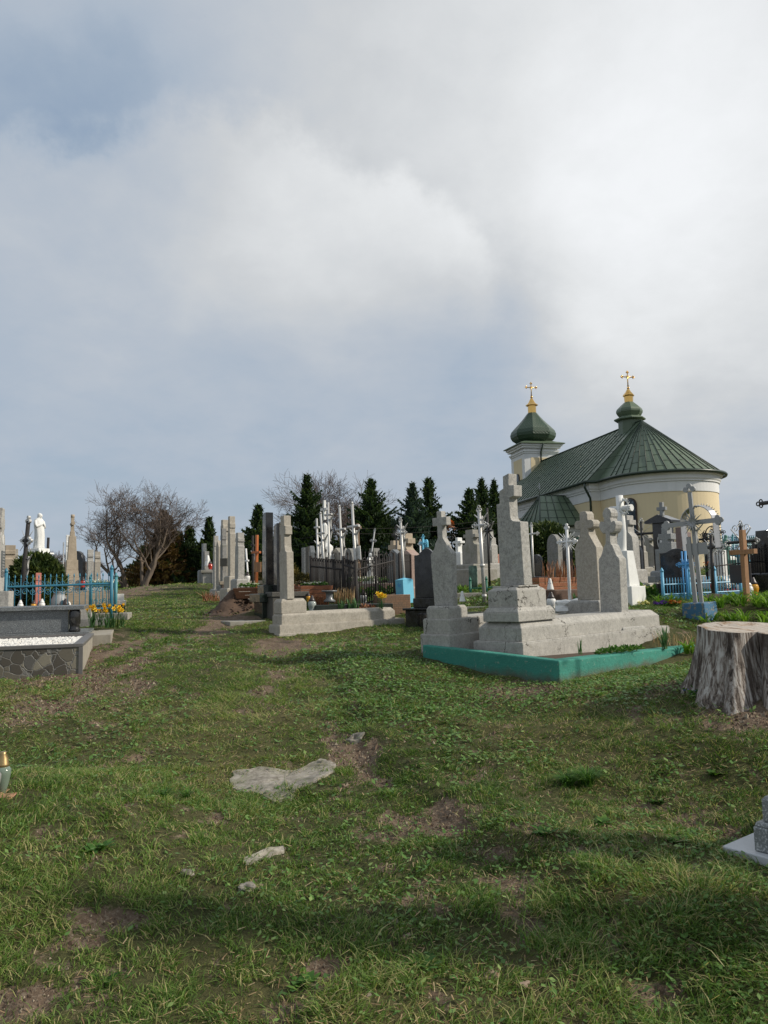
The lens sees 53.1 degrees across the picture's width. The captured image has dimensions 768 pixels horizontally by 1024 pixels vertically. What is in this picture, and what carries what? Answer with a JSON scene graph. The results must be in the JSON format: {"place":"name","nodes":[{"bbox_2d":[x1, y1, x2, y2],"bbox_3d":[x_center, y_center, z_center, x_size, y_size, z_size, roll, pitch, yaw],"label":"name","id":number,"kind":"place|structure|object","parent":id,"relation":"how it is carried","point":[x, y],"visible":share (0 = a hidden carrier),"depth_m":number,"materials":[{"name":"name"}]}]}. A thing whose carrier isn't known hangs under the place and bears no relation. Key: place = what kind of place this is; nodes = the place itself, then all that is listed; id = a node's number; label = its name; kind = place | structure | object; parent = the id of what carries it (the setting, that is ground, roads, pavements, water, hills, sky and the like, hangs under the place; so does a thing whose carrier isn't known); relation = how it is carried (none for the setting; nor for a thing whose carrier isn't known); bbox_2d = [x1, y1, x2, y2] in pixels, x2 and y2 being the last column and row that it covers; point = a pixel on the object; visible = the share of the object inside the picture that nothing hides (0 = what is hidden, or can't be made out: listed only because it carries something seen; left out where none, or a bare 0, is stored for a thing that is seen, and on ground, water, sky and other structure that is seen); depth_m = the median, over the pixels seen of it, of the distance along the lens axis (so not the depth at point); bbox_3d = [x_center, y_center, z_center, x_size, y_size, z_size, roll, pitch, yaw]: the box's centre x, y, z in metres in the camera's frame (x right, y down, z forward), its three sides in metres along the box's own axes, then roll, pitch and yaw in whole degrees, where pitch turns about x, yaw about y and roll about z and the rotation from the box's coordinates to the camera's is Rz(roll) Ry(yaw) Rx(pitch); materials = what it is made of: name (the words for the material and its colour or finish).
{"place":"outdoors","nodes":[
{"label":"outdoors","id":0,"kind":"place"},
{"bbox_2d":[0,568,767,1023],"bbox_3d":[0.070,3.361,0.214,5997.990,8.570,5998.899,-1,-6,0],"label":"ground","id":1,"kind":"structure","parent":0,"point":[204,911],"depth_m":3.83,"materials":[{"name":"green plant"}]},
{"bbox_2d":[0,789,17,798],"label":"flagstone edge","id":2,"kind":"object","parent":1,"relation":"on","point":[8,795],"visible":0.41,"depth_m":4.00,"materials":[{"name":"stone"}]},
{"bbox_2d":[0,751,10,793],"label":"grave lantern","id":3,"kind":"object","parent":2,"relation":"on","point":[5,769],"visible":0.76,"depth_m":4.02,"materials":[{"name":"green glass"}]},
{"bbox_2d":[5,545,15,572],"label":"gravestone","id":4,"kind":"object","parent":1,"relation":"on","point":[10,552],"visible":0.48,"depth_m":16.43,"materials":[{"name":"beige stone"}]},
{"bbox_2d":[18,516,32,602],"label":"metal cross","id":5,"kind":"object","parent":1,"relation":"on","point":[26,540],"visible":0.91,"depth_m":13.59,"materials":[{"name":"grey metal"}]},
{"bbox_2d":[8,549,69,605],"bbox_3d":[-6.595,1.398,14.561,1.238,1.402,1.231,-1,-6,0],"label":"thuja bush","id":6,"kind":"object","parent":1,"relation":"on","point":[46,564],"visible":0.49,"depth_m":14.25,"materials":[{"name":"green plant"}]},
{"bbox_2d":[28,513,53,554],"bbox_3d":[-8.320,1.216,18.488,0.496,2.397,0.496,-3,-6,20],"label":"statue","id":7,"kind":"object","parent":1,"relation":"on","point":[39,533],"visible":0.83,"depth_m":18.46,"materials":[{"name":"stone"}]},
{"bbox_2d":[0,508,91,618],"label":"gravestone","id":8,"kind":"object","parent":1,"relation":"on","point":[6,598],"visible":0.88,"depth_m":11.87,"materials":[{"name":"grey stone"}]},
{"bbox_2d":[0,633,93,679],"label":"grave kerb","id":9,"kind":"structure","parent":1,"relation":"on","point":[31,656],"depth_m":7.82,"materials":[{"name":"stone"}]},
{"bbox_2d":[0,604,113,646],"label":"tomb","id":10,"kind":"object","parent":1,"relation":"on","point":[39,620],"visible":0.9,"depth_m":10.05,"materials":[{"name":"stone"}]},
{"bbox_2d":[4,565,113,617],"bbox_3d":[-5.240,1.318,12.392,1.667,0.904,0.062,0,-6,-11],"label":"iron railing","id":11,"kind":"object","parent":1,"relation":"on","point":[7,586],"visible":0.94,"depth_m":12.41,"materials":[{"name":"metal"}]},
{"bbox_2d":[65,514,78,590],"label":"gravestone","id":12,"kind":"object","parent":1,"relation":"on","point":[71,567],"visible":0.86,"depth_m":16.31,"materials":[{"name":"beige stone"}]},
{"bbox_2d":[65,590,119,604],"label":"grave platform","id":13,"kind":"structure","parent":1,"relation":"on","point":[76,598],"depth_m":15.39,"materials":[{"name":"beige stone"}]},
{"bbox_2d":[77,837,116,854],"bbox_3d":[-1.290,1.502,3.454,0.168,0.040,0.140,2,-6,-26],"label":"weed rosette","id":14,"kind":"object","parent":1,"relation":"on","point":[105,843],"visible":0.9,"depth_m":3.44,"materials":[{"name":"green plant"}]},
{"bbox_2d":[89,573,117,612],"bbox_3d":[-4.880,1.441,13.334,0.771,0.755,0.059,-5,-7,34],"label":"iron railing","id":15,"kind":"object","parent":1,"relation":"on","point":[115,585],"visible":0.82,"depth_m":13.28,"materials":[{"name":"blue metal"}]},
{"bbox_2d":[102,603,129,627],"bbox_3d":[-4.002,1.534,11.418,0.415,0.369,0.351,-1,-6,0],"label":"daffodil clump","id":16,"kind":"object","parent":1,"relation":"on","point":[107,621],"visible":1,"depth_m":11.43,"materials":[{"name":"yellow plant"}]},
{"bbox_2d":[74,477,164,587],"bbox_3d":[-12.293,1.056,36.012,4.221,5.490,5.148,2,-6,-28],"label":"bare tree","id":17,"kind":"object","parent":1,"relation":"on","point":[123,583],"visible":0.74,"depth_m":35.60,"materials":[{"name":"brown plant"}]},
{"bbox_2d":[91,481,206,585],"bbox_3d":[-10.627,1.042,35.379,4.871,5.288,5.584,-4,-7,29],"label":"bare tree","id":18,"kind":"object","parent":1,"relation":"on","point":[146,578],"visible":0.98,"depth_m":35.25,"materials":[{"name":"brown plant"}]},
{"bbox_2d":[117,511,196,586],"bbox_3d":[-10.858,2.087,38.129,4.928,4.515,4.840,0,-6,-14],"label":"spruce tree","id":19,"kind":"object","parent":1,"relation":"on","point":[173,555],"visible":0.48,"depth_m":37.26,"materials":[{"name":"green plant"}]},
{"bbox_2d":[150,532,196,584],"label":"spruce tree","id":20,"kind":"object","parent":1,"relation":"on","point":[180,579],"visible":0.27,"depth_m":37.60,"materials":[{"name":"green plant"}]},
{"bbox_2d":[149,784,200,798],"bbox_3d":[-1.155,1.550,4.239,0.321,0.059,0.239,-1,-6,0],"label":"grass tuft","id":21,"kind":"object","parent":1,"relation":"on","point":[184,795],"visible":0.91,"depth_m":4.25,"materials":[{"name":"green plant"}]},
{"bbox_2d":[178,525,196,569],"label":"spruce tree","id":22,"kind":"object","parent":1,"relation":"on","point":[190,534],"visible":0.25,"depth_m":38.87,"materials":[{"name":"green plant"}]},
{"bbox_2d":[189,516,216,581],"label":"spruce tree","id":23,"kind":"object","parent":1,"relation":"on","point":[208,533],"visible":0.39,"depth_m":37.66,"materials":[{"name":"green plant"}]},
{"bbox_2d":[213,540,220,595],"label":"gravestone","id":24,"kind":"object","parent":1,"relation":"on","point":[218,544],"visible":0.3,"depth_m":19.91,"materials":[{"name":"stone"}]},
{"bbox_2d":[217,528,226,590],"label":"gravestone","id":25,"kind":"object","parent":1,"relation":"on","point":[223,554],"visible":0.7,"depth_m":19.55,"materials":[{"name":"stone"}]},
{"bbox_2d":[220,516,235,600],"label":"gravestone","id":26,"kind":"object","parent":1,"relation":"on","point":[231,555],"visible":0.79,"depth_m":16.44,"materials":[{"name":"stone"}]},
{"bbox_2d":[204,590,253,616],"bbox_3d":[-2.643,1.603,13.486,1.014,0.488,1.183,-1,-6,0],"label":"earth mound","id":27,"kind":"object","parent":1,"relation":"on","point":[229,603],"visible":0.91,"depth_m":13.24,"materials":[{"name":"soil"}]},
{"bbox_2d":[226,533,248,594],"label":"gravestone","id":28,"kind":"object","parent":1,"relation":"on","point":[239,560],"visible":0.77,"depth_m":15.32,"materials":[{"name":"grey stone"}]},
{"bbox_2d":[221,620,264,625],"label":"grave slab","id":29,"kind":"structure","parent":1,"relation":"on","point":[235,622],"depth_m":12.00,"materials":[{"name":"concrete"}]},
{"bbox_2d":[242,512,272,620],"bbox_3d":[-1.955,1.027,12.750,0.970,2.031,0.750,2,-6,-28],"label":"gravestone","id":30,"kind":"object","parent":29,"relation":"on","point":[260,599],"visible":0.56,"depth_m":12.67,"materials":[{"name":"grey stone"}]},
{"bbox_2d":[265,523,308,618],"bbox_3d":[-1.605,1.060,12.537,0.640,1.759,0.450,2,-6,-28],"label":"gravestone","id":31,"kind":"object","parent":29,"relation":"on","point":[274,595],"visible":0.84,"depth_m":12.40,"materials":[{"name":"stone"}]},
{"bbox_2d":[251,535,260,593],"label":"wooden cross","id":32,"kind":"object","parent":1,"relation":"on","point":[257,564],"visible":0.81,"depth_m":13.75,"materials":[{"name":"orange wood"}]},
{"bbox_2d":[239,503,273,580],"bbox_3d":[-5.977,1.818,36.123,4.092,4.525,4.314,-4,-6,24],"label":"spruce tree","id":33,"kind":"object","parent":1,"relation":"on","point":[256,522],"visible":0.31,"depth_m":35.69,"materials":[{"name":"green plant"}]},
{"bbox_2d":[244,845,283,864],"bbox_3d":[-0.558,1.613,3.587,0.070,0.070,0.332,-4,-6,24],"label":"rock","id":34,"kind":"object","parent":1,"relation":"on","point":[279,850],"visible":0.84,"depth_m":3.60,"materials":[{"name":"grey stone"}]},
{"bbox_2d":[229,758,335,804],"bbox_3d":[-0.649,1.691,4.807,0.680,0.128,0.729,-1,-6,0],"label":"concrete patch","id":35,"kind":"object","parent":1,"relation":"on","point":[266,778],"visible":0.85,"depth_m":4.83,"materials":[{"name":"grey concrete"}]},
{"bbox_2d":[287,967,320,990],"bbox_3d":[-0.281,1.606,2.631,0.101,0.024,0.151,-3,-6,15],"label":"weed rosette","id":36,"kind":"object","parent":1,"relation":"on","point":[301,978],"visible":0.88,"depth_m":2.64,"materials":[{"name":"green plant"}]},
{"bbox_2d":[285,473,348,573],"bbox_3d":[-3.901,0.961,40.101,4.070,6.176,4.968,0,-6,-12],"label":"spruce tree","id":37,"kind":"object","parent":1,"relation":"on","point":[306,514],"visible":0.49,"depth_m":39.76,"materials":[{"name":"green plant"}]},
{"bbox_2d":[309,556,343,603],"bbox_3d":[-1.018,1.298,13.741,0.052,1.075,1.081,3,-7,-39],"label":"iron fence","id":38,"kind":"object","parent":1,"relation":"on","point":[326,564],"visible":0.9,"depth_m":13.74,"materials":[{"name":"black metal"}]},
{"bbox_2d":[260,469,394,546],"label":"bare tree","id":39,"kind":"object","parent":1,"relation":"on","point":[335,512],"visible":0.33,"depth_m":45.45,"materials":[{"name":"brown plant"}]},
{"bbox_2d":[269,516,404,636],"bbox_3d":[-0.695,1.065,11.712,2.220,1.975,0.400,2,-7,-34],"label":"gravestone","id":40,"kind":"object","parent":1,"relation":"on","point":[291,616],"visible":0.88,"depth_m":11.23,"materials":[{"name":"stone"}]},
{"bbox_2d":[335,505,346,559],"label":"metal cross","id":41,"kind":"object","parent":1,"relation":"on","point":[342,543],"visible":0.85,"depth_m":13.62,"materials":[{"name":"silver metal"}]},
{"bbox_2d":[299,470,396,540],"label":"bare tree","id":42,"kind":"object","parent":1,"relation":"on","point":[359,487],"visible":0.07,"depth_m":49.38,"materials":[{"name":"brown plant"}]},
{"bbox_2d":[342,556,357,603],"bbox_3d":[-0.583,1.298,13.137,0.051,1.111,0.509,2,-7,-29],"label":"iron fence","id":43,"kind":"object","parent":1,"relation":"on","point":[349,573],"visible":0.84,"depth_m":13.16,"materials":[{"name":"black metal"}]},
{"bbox_2d":[347,502,360,602],"bbox_3d":[-0.471,0.815,13.203,0.108,2.004,0.324,1,-7,-40],"label":"metal cross","id":44,"kind":"object","parent":1,"relation":"on","point":[356,550],"visible":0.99,"depth_m":13.21,"materials":[{"name":"silver metal"}]},
{"bbox_2d":[315,603,392,609],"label":"grave kerb","id":45,"kind":"structure","parent":1,"relation":"on","point":[327,607],"depth_m":12.15,"materials":[{"name":"grey stone"}]},
{"bbox_2d":[330,478,400,581],"bbox_3d":[-0.667,1.232,40.111,5.235,6.211,5.635,-1,-6,1],"label":"spruce tree","id":46,"kind":"object","parent":1,"relation":"on","point":[369,513],"visible":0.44,"depth_m":39.62,"materials":[{"name":"green plant"}]},
{"bbox_2d":[354,552,395,603],"bbox_3d":[-0.140,1.281,13.541,0.051,1.206,1.423,-4,-7,29],"label":"iron fence","id":47,"kind":"object","parent":1,"relation":"on","point":[375,565],"visible":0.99,"depth_m":13.54,"materials":[{"name":"black metal"}]},
{"bbox_2d":[0,579,767,1023],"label":"ground weeds","id":48,"kind":"object","parent":1,"relation":"on","point":[544,683],"visible":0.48,"depth_m":4.49,"materials":[{"name":"green plant"}]},
{"bbox_2d":[298,585,332,596],"bbox_3d":[-1.200,1.380,13.391,0.559,0.209,0.459,0,-6,-12],"label":"wooden planter","id":49,"kind":"object","parent":48,"relation":"on","point":[310,588],"visible":0.56,"depth_m":13.18,"materials":[{"name":"wood"}]},
{"bbox_2d":[0,652,767,1023],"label":"soil crumbs","id":50,"kind":"object","parent":1,"relation":"on","point":[542,686],"visible":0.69,"depth_m":5.17,"materials":[{"name":"brown soil"}]},
{"bbox_2d":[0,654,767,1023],"bbox_3d":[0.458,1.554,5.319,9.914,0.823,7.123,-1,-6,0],"label":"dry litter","id":51,"kind":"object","parent":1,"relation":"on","point":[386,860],"visible":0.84,"depth_m":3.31,"materials":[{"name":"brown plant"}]},
{"bbox_2d":[373,594,410,614],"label":"grave kerb","id":52,"kind":"structure","parent":1,"relation":"on","point":[400,602],"depth_m":12.78,"materials":[{"name":"tile"}]},
{"bbox_2d":[395,517,413,602],"bbox_3d":[0.326,0.828,13.283,0.250,1.491,0.305,1,-7,-40],"label":"metal cross","id":53,"kind":"object","parent":52,"relation":"on","point":[404,585],"visible":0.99,"depth_m":13.22,"materials":[{"name":"silver metal"}]},
{"bbox_2d":[398,553,410,578],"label":"gravestone","id":54,"kind":"object","parent":1,"relation":"on","point":[407,565],"visible":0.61,"depth_m":14.53,"materials":[{"name":"grey stone"}]},
{"bbox_2d":[380,481,435,578],"bbox_3d":[1.331,1.129,37.928,4.218,5.449,4.442,3,-7,-34],"label":"spruce tree","id":55,"kind":"object","parent":1,"relation":"on","point":[414,515],"visible":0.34,"depth_m":37.83,"materials":[{"name":"green plant"}]},
{"bbox_2d":[403,548,434,626],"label":"gravestone","id":56,"kind":"object","parent":1,"relation":"on","point":[423,600],"visible":0.53,"depth_m":11.78,"materials":[{"name":"black stone"}]},
{"bbox_2d":[420,476,455,550],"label":"spruce tree","id":57,"kind":"object","parent":1,"relation":"on","point":[428,489],"visible":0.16,"depth_m":40.99,"materials":[{"name":"green plant"}]},
{"bbox_2d":[420,511,485,652],"bbox_3d":[1.109,0.798,9.113,1.500,1.599,0.470,1,-6,-40],"label":"gravestone","id":58,"kind":"object","parent":1,"relation":"on","point":[448,621],"visible":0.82,"depth_m":8.66,"materials":[{"name":"stone"}]},
{"bbox_2d":[446,487,498,553],"bbox_3d":[4.644,1.225,40.114,4.981,5.140,5.029,1,-6,-22],"label":"spruce tree","id":59,"kind":"object","parent":1,"relation":"on","point":[469,503],"visible":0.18,"depth_m":39.91,"materials":[{"name":"green plant"}]},
{"bbox_2d":[457,529,497,585],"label":"gravestone","id":60,"kind":"object","parent":1,"relation":"on","point":[470,552],"visible":0.68,"depth_m":16.31,"materials":[{"name":"stone"}]},
{"bbox_2d":[473,477,498,550],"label":"spruce tree","id":61,"kind":"object","parent":1,"relation":"on","point":[483,492],"visible":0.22,"depth_m":44.04,"materials":[{"name":"green plant"}]},
{"bbox_2d":[484,508,493,585],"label":"metal cross","id":62,"kind":"object","parent":1,"relation":"on","point":[488,530],"visible":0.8,"depth_m":15.19,"materials":[{"name":"black paint"}]},
{"bbox_2d":[483,531,499,577],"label":"gravestone","id":63,"kind":"object","parent":1,"relation":"on","point":[494,563],"visible":0.36,"depth_m":16.85,"materials":[{"name":"grey stone"}]},
{"bbox_2d":[489,477,499,539],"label":"spruce tree","id":64,"kind":"object","parent":1,"relation":"on","point":[495,500],"visible":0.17,"depth_m":47.14,"materials":[{"name":"green plant"}]},
{"bbox_2d":[529,519,575,575],"bbox_3d":[4.178,0.965,19.512,1.483,1.639,1.452,-1,-6,0],"label":"juniper bush","id":65,"kind":"object","parent":1,"relation":"on","point":[545,529],"visible":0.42,"depth_m":19.12,"materials":[{"name":"green plant"}]},
{"bbox_2d":[532,576,576,589],"bbox_3d":[3.109,1.354,14.396,0.989,0.269,0.589,2,-6,-28],"label":"wooden planter","id":66,"kind":"object","parent":1,"relation":"on","point":[559,583],"visible":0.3,"depth_m":14.11,"materials":[{"name":"wood"}]},
{"bbox_2d":[541,559,575,579],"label":"dry plants","id":67,"kind":"object","parent":66,"relation":"in","point":[559,574],"visible":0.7,"depth_m":14.28,"materials":[{"name":"brown plant"}]},
{"bbox_2d":[547,534,562,576],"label":"gravestone","id":68,"kind":"object","parent":1,"relation":"on","point":[554,552],"visible":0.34,"depth_m":16.91,"materials":[{"name":"stone"}]},
{"bbox_2d":[423,645,694,683],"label":"grave kerb","id":69,"kind":"structure","parent":1,"relation":"on","point":[559,668],"depth_m":7.74,"materials":[{"name":"paint"}]},
{"bbox_2d":[568,511,602,613],"bbox_3d":[2.787,0.952,10.351,0.600,1.923,0.660,3,-7,-40],"label":"gravestone","id":70,"kind":"object","parent":69,"relation":"on","point":[588,550],"visible":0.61,"depth_m":10.31,"materials":[{"name":"grey stone"}]},
{"bbox_2d":[593,643,644,653],"bbox_3d":[2.466,1.421,8.051,0.865,0.097,0.275,4,-7,-40],"label":"ground cover","id":71,"kind":"object","parent":69,"relation":"on","point":[621,648],"visible":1,"depth_m":7.97,"materials":[{"name":"green plant"}]},
{"bbox_2d":[546,589,577,604],"bbox_3d":[2.979,1.501,12.536,1.600,0.470,0.800,2,-6,-28],"label":"board edging","id":72,"kind":"object","parent":1,"relation":"on","point":[560,594],"depth_m":11.99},
{"bbox_2d":[555,523,577,612],"bbox_3d":[2.652,0.859,10.940,0.464,1.401,0.378,-3,-6,18],"label":"metal cross","id":73,"kind":"object","parent":1,"relation":"on","point":[561,606],"visible":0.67,"depth_m":10.94,"materials":[{"name":"white paint"}]},
{"bbox_2d":[473,473,669,655],"bbox_3d":[2.267,0.642,9.164,2.860,2.058,0.700,2,-7,-40],"label":"gravestone","id":74,"kind":"object","parent":1,"relation":"on","point":[520,617],"visible":0.98,"depth_m":8.38,"materials":[{"name":"stone"}]},
{"bbox_2d":[547,763,609,787],"bbox_3d":[1.139,1.550,4.501,0.405,0.106,0.342,-1,-6,0],"label":"grass tuft","id":75,"kind":"object","parent":1,"relation":"on","point":[585,778],"visible":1,"depth_m":4.49,"materials":[{"name":"green plant"}]},
{"bbox_2d":[503,371,727,568],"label":"church","id":76,"kind":"structure","parent":1,"relation":"on","point":[639,464],"depth_m":42.46,"materials":[{"name":"yellow paint"}]},
{"bbox_2d":[599,508,645,630],"bbox_3d":[2.851,0.859,9.556,0.500,1.828,0.550,4,-7,-40],"label":"gravestone","id":77,"kind":"object","parent":1,"relation":"on","point":[613,579],"visible":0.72,"depth_m":9.51,"materials":[{"name":"grey stone"}]},
{"bbox_2d":[609,495,645,605],"bbox_3d":[3.674,0.668,11.784,0.400,1.861,0.480,4,-7,-40],"label":"gravestone","id":78,"kind":"object","parent":1,"relation":"on","point":[636,591],"visible":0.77,"depth_m":11.68,"materials":[{"name":"stone"}]},
{"bbox_2d":[617,515,657,589],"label":"gravestone","id":79,"kind":"object","parent":1,"relation":"on","point":[632,542],"visible":0.38,"depth_m":14.36,"materials":[{"name":"grey stone"}]},
{"bbox_2d":[638,535,654,570],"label":"gravestone","id":80,"kind":"object","parent":1,"relation":"on","point":[649,546],"visible":0.35,"depth_m":21.34,"materials":[{"name":"stone"}]},
{"bbox_2d":[658,548,697,596],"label":"gravestone","id":81,"kind":"object","parent":1,"relation":"on","point":[669,559],"visible":0.4,"depth_m":13.83,"materials":[{"name":"black stone"}]},
{"bbox_2d":[676,547,694,599],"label":"metal cross","id":82,"kind":"object","parent":1,"relation":"on","point":[685,564],"visible":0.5,"depth_m":12.26,"materials":[{"name":"blue paint"}]},
{"bbox_2d":[648,575,729,582],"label":"grave plinth","id":83,"kind":"structure","parent":1,"relation":"on","point":[652,579],"depth_m":15.61,"materials":[{"name":"grey stone"}]},
{"bbox_2d":[650,528,675,582],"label":"gravestone","id":84,"kind":"object","parent":83,"relation":"on","point":[667,544],"visible":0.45,"depth_m":15.75,"materials":[{"name":"grey stone"}]},
{"bbox_2d":[661,483,723,620],"bbox_3d":[4.303,0.623,10.588,0.356,2.049,0.902,1,-7,-40],"label":"metal cross","id":85,"kind":"object","parent":1,"relation":"on","point":[695,607],"visible":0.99,"depth_m":10.55,"materials":[{"name":"grey metal"}]},
{"bbox_2d":[660,566,741,598],"bbox_3d":[5.324,1.260,12.828,1.720,0.725,0.059,1,-6,-21],"label":"railing","id":86,"kind":"object","parent":1,"relation":"on","point":[689,584],"visible":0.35,"depth_m":12.73,"materials":[{"name":"metal"}]},
{"bbox_2d":[704,530,726,602],"bbox_3d":[5.023,0.906,11.752,0.441,1.267,0.425,-3,-6,20],"label":"metal cross","id":87,"kind":"object","parent":1,"relation":"on","point":[711,546],"visible":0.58,"depth_m":11.74,"materials":[{"name":"black paint"}]},
{"bbox_2d":[702,550,730,589],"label":"gravestone","id":88,"kind":"object","parent":1,"relation":"on","point":[709,571],"visible":0.2,"depth_m":15.33,"materials":[{"name":"stone"}]},
{"bbox_2d":[679,621,767,715],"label":"tree stump","id":89,"kind":"object","parent":1,"relation":"on","point":[728,668],"visible":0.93,"depth_m":5.38,"materials":[{"name":"grey wood"}]},
{"bbox_2d":[692,608,758,622],"bbox_3d":[4.479,1.372,10.110,0.661,0.227,0.874,2,-6,-26],"label":"daylily clump","id":90,"kind":"object","parent":1,"relation":"on","point":[737,615],"visible":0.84,"depth_m":10.06,"materials":[{"name":"green plant"}]},
{"bbox_2d":[703,590,767,607],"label":"daylily clump","id":91,"kind":"object","parent":1,"relation":"on","point":[720,602],"visible":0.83,"depth_m":10.88,"materials":[{"name":"green plant"}]},
{"bbox_2d":[714,544,757,590],"bbox_3d":[6.851,1.101,14.448,1.743,1.186,0.045,1,-6,-21],"label":"iron railing","id":92,"kind":"object","parent":1,"relation":"on","point":[727,564],"visible":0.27,"depth_m":14.28,"materials":[{"name":"metal"}]},
{"bbox_2d":[724,520,759,582],"bbox_3d":[5.866,0.846,12.563,0.079,1.429,0.778,1,-6,-18],"label":"metal cross","id":93,"kind":"object","parent":1,"relation":"on","point":[735,573],"visible":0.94,"depth_m":12.62,"materials":[{"name":"black paint"}]},
{"bbox_2d":[729,530,756,601],"bbox_3d":[5.426,0.915,11.553,0.087,1.292,0.470,1,-6,-22],"label":"wooden cross","id":94,"kind":"object","parent":1,"relation":"on","point":[743,551],"visible":0.79,"depth_m":11.54,"materials":[{"name":"brown wood"}]},
{"bbox_2d":[722,795,767,865],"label":"gravestone","id":95,"kind":"object","parent":1,"relation":"on","point":[755,844],"visible":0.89,"depth_m":3.40,"materials":[{"name":"grey stone"}]},
{"bbox_2d":[750,530,767,591],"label":"gravestone","id":96,"kind":"object","parent":1,"relation":"on","point":[761,577],"visible":0.7,"depth_m":14.40,"materials":[{"name":"black stone"}]},
{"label":"grave kerb","id":97,"kind":"structure","parent":1,"relation":"on","visible":0},
{"bbox_2d":[472,505,487,602],"bbox_3d":[1.696,0.781,13.198,0.131,1.817,0.392,2,-7,-40],"label":"metal cross","id":98,"kind":"object","parent":97,"relation":"on","point":[481,525],"visible":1,"depth_m":13.18,"materials":[{"name":"silver metal"}]},
{"bbox_2d":[0,0,767,581],"label":"sky","id":99,"kind":"structure","parent":0,"point":[244,243],"materials":[{"name":"white"}]},
{"bbox_3d":[6.115,1.693,17.709,2.200,0.540,1.100,2,-6,-28],"label":"grave plinth","id":100,"kind":"object","parent":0,"visible":0},
{"bbox_2d":[644,502,679,570],"bbox_3d":[6.376,0.769,17.497,0.440,1.993,0.660,4,-7,-40],"label":"roofed monument","id":101,"kind":"object","parent":100,"relation":"on","point":[656,521],"visible":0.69,"depth_m":17.52,"materials":[{"name":"black stone"}]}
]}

